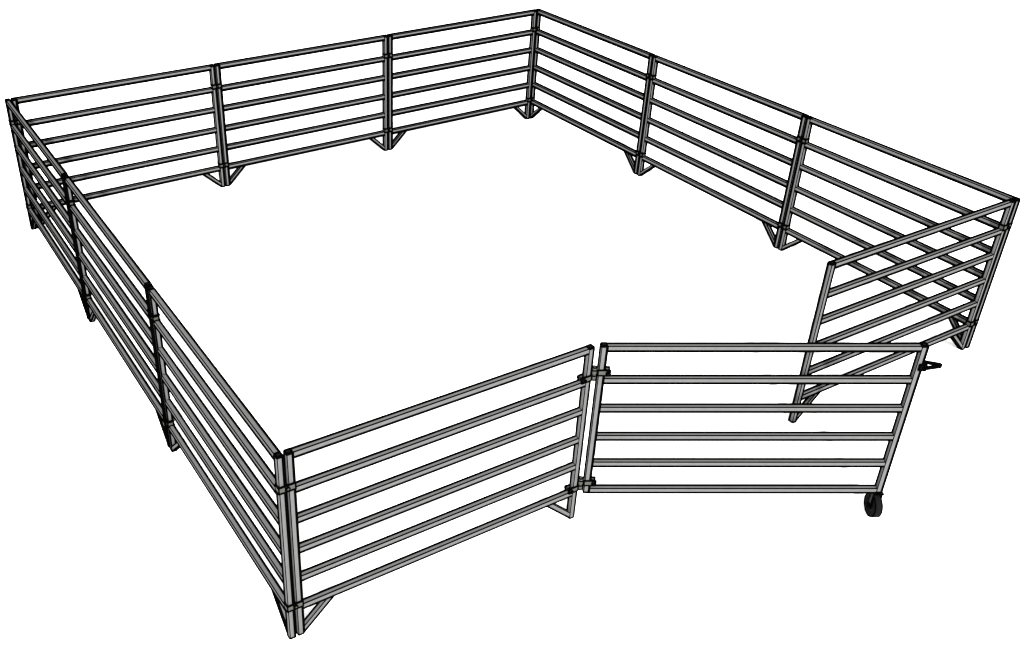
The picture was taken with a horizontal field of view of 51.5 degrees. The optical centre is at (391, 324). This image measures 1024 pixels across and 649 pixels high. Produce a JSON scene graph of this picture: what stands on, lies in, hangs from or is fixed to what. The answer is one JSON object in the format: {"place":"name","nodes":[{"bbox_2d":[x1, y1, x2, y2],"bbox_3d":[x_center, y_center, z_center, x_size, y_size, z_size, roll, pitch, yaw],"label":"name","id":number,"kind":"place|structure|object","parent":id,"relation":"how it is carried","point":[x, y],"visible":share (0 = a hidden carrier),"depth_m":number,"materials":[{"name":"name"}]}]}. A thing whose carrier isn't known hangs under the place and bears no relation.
{"place":"outdoors","nodes":[
{"label":"outdoors","id":0,"kind":"place"},
{"bbox_2d":[0,0,1023,648],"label":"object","id":1,"kind":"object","parent":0,"point":[310,296],"depth_m":11.34,"materials":[{"name":"grey metal"}]},
{"bbox_2d":[4,98,92,318],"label":"livestock fence","id":2,"kind":"object","parent":1,"relation":"on","point":[22,158],"visible":0.88,"depth_m":11.87,"materials":[{"name":"metal"}]},
{"bbox_2d":[8,64,228,228],"bbox_3d":[-3.406,-2.288,13.435,2.721,1.729,0.093,-17,36,-25],"label":"livestock fence","id":3,"kind":"object","parent":1,"relation":"on","point":[221,166],"visible":0.81,"depth_m":13.42,"materials":[{"name":"metal"}]},
{"bbox_2d":[63,175,174,447],"bbox_3d":[-2.625,-0.170,10.037,0.093,1.722,2.646,-17,36,-25],"label":"livestock fence","id":4,"kind":"object","parent":1,"relation":"on","point":[72,190],"visible":0.84,"depth_m":9.91,"materials":[{"name":"metal"}]},
{"bbox_2d":[147,285,296,639],"bbox_3d":[-1.360,0.991,8.176,0.061,1.718,2.563,-17,36,-25],"label":"livestock fence","id":5,"kind":"object","parent":1,"relation":"on","point":[280,541],"visible":1,"depth_m":7.91,"materials":[{"name":"metal"}]},
{"bbox_2d":[214,34,392,186],"bbox_3d":[-1.145,-2.977,14.539,2.650,1.732,0.094,-17,36,-25],"label":"livestock fence","id":6,"kind":"object","parent":1,"relation":"on","point":[383,133],"visible":1,"depth_m":14.44,"materials":[{"name":"metal"}]},
{"bbox_2d":[274,344,597,635],"bbox_3d":[0.397,1.220,7.808,2.685,1.717,0.102,-17,36,-25],"label":"livestock fence","id":7,"kind":"object","parent":1,"relation":"on","point":[321,599],"visible":0.93,"depth_m":7.69,"materials":[{"name":"metal"}]},
{"bbox_2d":[578,342,942,517],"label":"yard gate","id":8,"kind":"structure","parent":7,"relation":"attached to","point":[873,501],"depth_m":8.23,"materials":[{"name":"metal"}]},
{"bbox_2d":[387,9,539,149],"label":"livestock fence","id":9,"kind":"object","parent":1,"relation":"on","point":[400,131],"visible":1,"depth_m":15.53,"materials":[{"name":"metal"}]},
{"bbox_2d":[530,8,656,174],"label":"livestock fence","id":10,"kind":"object","parent":1,"relation":"on","point":[630,153],"visible":1,"depth_m":15.06,"materials":[{"name":"metal"}]},
{"bbox_2d":[637,55,809,248],"bbox_3d":[4.119,-2.227,13.336,0.093,1.729,2.654,-17,36,-25],"label":"livestock fence","id":11,"kind":"object","parent":1,"relation":"on","point":[769,223],"visible":1,"depth_m":13.18,"materials":[{"name":"metal"}]},
{"bbox_2d":[778,115,1020,348],"bbox_3d":[5.386,-1.065,11.473,0.068,1.725,2.574,-17,36,-25],"label":"livestock fence","id":12,"kind":"object","parent":1,"relation":"on","point":[796,188],"visible":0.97,"depth_m":11.40,"materials":[{"name":"metal"}]},
{"bbox_2d":[788,198,1015,422],"bbox_3d":[4.897,-0.151,10.007,2.640,1.722,0.088,-17,36,-25],"label":"livestock fence","id":13,"kind":"object","parent":1,"relation":"on","point":[812,393],"visible":0.98,"depth_m":9.86,"materials":[{"name":"metal"}]}
]}

